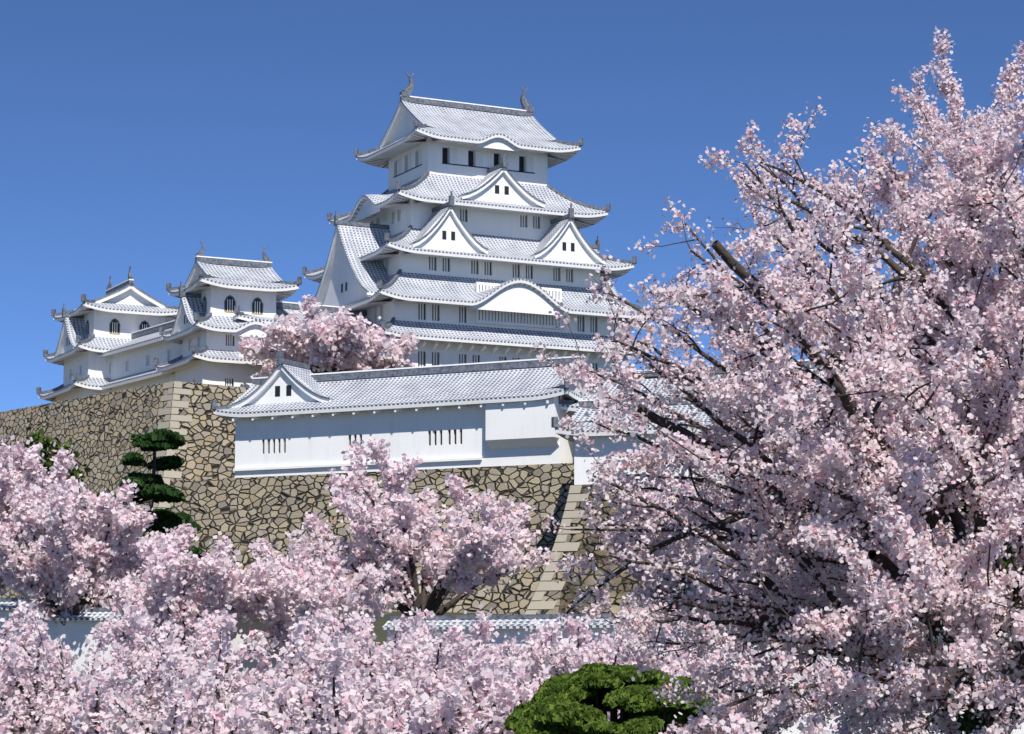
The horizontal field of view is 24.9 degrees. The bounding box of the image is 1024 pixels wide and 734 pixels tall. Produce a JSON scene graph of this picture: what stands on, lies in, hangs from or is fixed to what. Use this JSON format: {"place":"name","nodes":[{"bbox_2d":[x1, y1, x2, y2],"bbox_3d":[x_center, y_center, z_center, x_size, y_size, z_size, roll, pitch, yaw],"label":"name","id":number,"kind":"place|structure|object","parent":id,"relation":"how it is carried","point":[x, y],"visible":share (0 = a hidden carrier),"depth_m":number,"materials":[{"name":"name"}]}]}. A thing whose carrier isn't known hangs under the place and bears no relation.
{"place":"outdoors","nodes":[
{"label":"outdoors","id":0,"kind":"place"},
{"bbox_2d":[0,661,295,733],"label":"cherry tree","id":1,"kind":"object","parent":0,"point":[86,719],"depth_m":60.85,"materials":[{"name":"pink plant"}]},
{"bbox_2d":[236,294,420,380],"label":"cherry tree","id":2,"kind":"object","parent":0,"point":[347,338],"depth_m":212.79,"materials":[{"name":"pink plant"}]},
{"bbox_2d":[304,606,531,733],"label":"cherry tree","id":3,"kind":"object","parent":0,"point":[500,653],"depth_m":85.62,"materials":[{"name":"pink plant"}]},
{"bbox_2d":[322,611,516,718],"bbox_3d":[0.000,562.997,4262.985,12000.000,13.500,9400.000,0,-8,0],"label":"ground","id":4,"kind":"structure","parent":0,"point":[378,631],"depth_m":168.82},
{"bbox_2d":[0,435,55,593],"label":"cherry tree","id":5,"kind":"object","parent":4,"relation":"on","point":[25,460],"depth_m":148.97,"materials":[{"name":"pink plant"}]},
{"bbox_2d":[0,597,61,698],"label":"wall","id":6,"kind":"structure","parent":4,"relation":"on","point":[10,604],"depth_m":136.68,"materials":[{"name":"paint"}]},
{"bbox_2d":[0,603,84,733],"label":"cherry tree","id":7,"kind":"object","parent":4,"relation":"on","point":[18,638],"depth_m":99.20,"materials":[{"name":"pink plant"}]},
{"bbox_2d":[10,424,89,559],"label":"green bush","id":8,"kind":"object","parent":4,"relation":"on","point":[48,463],"depth_m":176.02,"materials":[{"name":"green plant"}]},
{"bbox_2d":[0,442,198,625],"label":"cherry tree","id":9,"kind":"object","parent":4,"relation":"on","point":[54,572],"depth_m":133.91,"materials":[{"name":"pink plant"}]},
{"bbox_2d":[0,599,212,733],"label":"cherry tree","id":10,"kind":"object","parent":4,"relation":"on","point":[25,681],"depth_m":82.04,"materials":[{"name":"pink plant"}]},
{"bbox_2d":[0,381,248,606],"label":"stone wall","id":11,"kind":"structure","parent":4,"relation":"on","point":[99,429],"depth_m":204.46,"materials":[{"name":"beige stone"}]},
{"bbox_2d":[36,266,178,401],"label":"castle turret","id":12,"kind":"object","parent":11,"relation":"on","point":[113,317],"visible":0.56,"depth_m":245.79,"materials":[{"name":"paint"}]},
{"bbox_2d":[96,313,203,391],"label":"connecting corridor","id":13,"kind":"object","parent":11,"relation":"on","point":[132,365],"visible":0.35,"depth_m":237.31,"materials":[{"name":"paint"}]},
{"bbox_2d":[153,241,305,387],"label":"castle turret","id":14,"kind":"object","parent":11,"relation":"on","point":[214,290],"visible":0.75,"depth_m":223.41,"materials":[{"name":"paint"}]},
{"bbox_2d":[232,301,377,356],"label":"corridor","id":15,"kind":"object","parent":11,"relation":"on","point":[284,308],"visible":0.09,"depth_m":229.15,"materials":[{"name":"paint"}]},
{"bbox_2d":[302,72,655,372],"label":"keep","id":16,"kind":"structure","parent":11,"relation":"on","point":[461,239],"depth_m":236.73,"materials":[{"name":"paint"}]},
{"bbox_2d":[45,598,248,733],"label":"cherry tree","id":17,"kind":"object","parent":4,"relation":"on","point":[139,658],"depth_m":102.30,"materials":[{"name":"pink plant"}]},
{"bbox_2d":[96,428,205,558],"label":"pine tree","id":18,"kind":"object","parent":4,"relation":"on","point":[161,439],"depth_m":170.86,"materials":[{"name":"green plant"}]},
{"bbox_2d":[53,607,311,733],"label":"wall","id":19,"kind":"structure","parent":4,"relation":"on","point":[78,631],"depth_m":133.77,"materials":[{"name":"paint"}]},
{"bbox_2d":[102,527,265,655],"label":"cherry tree","id":20,"kind":"object","parent":4,"relation":"on","point":[209,571],"depth_m":123.42,"materials":[{"name":"pink plant"}]},
{"bbox_2d":[103,604,410,733],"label":"cherry tree","id":21,"kind":"object","parent":4,"relation":"on","point":[176,659],"depth_m":73.99,"materials":[{"name":"pink plant"}]},
{"bbox_2d":[230,530,391,680],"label":"cherry tree","id":22,"kind":"object","parent":4,"relation":"on","point":[283,604],"depth_m":125.43,"materials":[{"name":"pink plant"}]},
{"bbox_2d":[234,603,448,718],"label":"cherry tree","id":23,"kind":"object","parent":4,"relation":"on","point":[322,622],"depth_m":107.57,"materials":[{"name":"pink plant"}]},
{"bbox_2d":[189,623,509,733],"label":"cherry tree","id":24,"kind":"object","parent":4,"relation":"on","point":[347,693],"depth_m":58.40,"materials":[{"name":"pink plant"}]},
{"bbox_2d":[285,437,556,615],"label":"cherry tree","id":25,"kind":"object","parent":4,"relation":"on","point":[495,524],"depth_m":137.46,"materials":[{"name":"pink plant"}]},
{"bbox_2d":[424,603,578,684],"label":"cherry tree","id":26,"kind":"object","parent":4,"relation":"on","point":[485,629],"depth_m":110.37,"materials":[{"name":"pink plant"}]},
{"bbox_2d":[382,613,681,664],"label":"wall","id":27,"kind":"structure","parent":4,"relation":"on","point":[512,626],"depth_m":121.42,"materials":[{"name":"paint"}]},
{"bbox_2d":[169,463,1017,614],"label":"stone wall","id":28,"kind":"structure","parent":4,"relation":"on","point":[241,513],"depth_m":187.13,"materials":[{"name":"beige stone"}]},
{"bbox_2d":[211,346,589,477],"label":"castle gatehouse building","id":29,"kind":"structure","parent":28,"relation":"on","point":[288,417],"depth_m":187.40,"materials":[{"name":"paint"}]},
{"bbox_2d":[559,359,826,414],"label":"tiled roof","id":30,"kind":"structure","parent":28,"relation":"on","point":[572,406],"depth_m":180.74,"materials":[{"name":"tile"}]},
{"bbox_2d":[524,481,857,613],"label":"stone base","id":31,"kind":"object","parent":4,"relation":"on","point":[551,596],"visible":0.14,"depth_m":168.41,"materials":[{"name":"beige stone"}]},
{"bbox_2d":[551,395,851,484],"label":"wall","id":32,"kind":"structure","parent":31,"relation":"on","point":[581,468],"depth_m":170.58,"materials":[{"name":"paint"}]},
{"bbox_2d":[677,614,1023,733],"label":"wall","id":33,"kind":"structure","parent":4,"relation":"on","point":[794,729],"depth_m":114.25,"materials":[{"name":"paint"}]},
{"bbox_2d":[956,434,1018,567],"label":"green tree","id":34,"kind":"object","parent":4,"relation":"on","point":[964,511],"depth_m":138.94,"materials":[{"name":"plant"}]},
{"bbox_2d":[403,647,619,733],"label":"cherry tree","id":35,"kind":"object","parent":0,"point":[501,693],"depth_m":64.46,"materials":[{"name":"pink plant"}]},
{"bbox_2d":[0,0,1023,411],"label":"sky","id":36,"kind":"structure","parent":0,"point":[136,134],"materials":[{"name":"blue"}]},
{"bbox_2d":[466,612,713,732],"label":"cherry tree","id":37,"kind":"object","parent":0,"point":[585,652],"depth_m":93.67,"materials":[{"name":"pink plant"}]},
{"bbox_2d":[504,662,720,733],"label":"pine tree","id":38,"kind":"object","parent":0,"point":[556,704],"depth_m":41.98,"materials":[{"name":"green plant"}]},
{"bbox_2d":[595,468,754,613],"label":"cherry tree","id":39,"kind":"object","parent":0,"point":[655,581],"depth_m":138.60,"materials":[{"name":"pink plant"}]},
{"bbox_2d":[658,612,821,733],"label":"cherry tree","id":40,"kind":"object","parent":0,"point":[710,661],"depth_m":97.52,"materials":[{"name":"pink plant"}]},
{"bbox_2d":[529,26,1023,733],"bbox_3d":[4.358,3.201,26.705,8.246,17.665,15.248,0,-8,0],"label":"cherry tree","id":41,"kind":"object","parent":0,"point":[812,462],"depth_m":23.97,"materials":[{"name":"pink plant"}]},
{"bbox_2d":[720,479,866,610],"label":"stone wall","id":42,"kind":"structure","parent":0,"point":[778,559],"depth_m":147.86,"materials":[{"name":"grey stone"}]},
{"bbox_2d":[905,552,1020,733],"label":"shrub","id":43,"kind":"object","parent":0,"point":[964,725],"depth_m":78.88,"materials":[{"name":"plant"}]}
]}

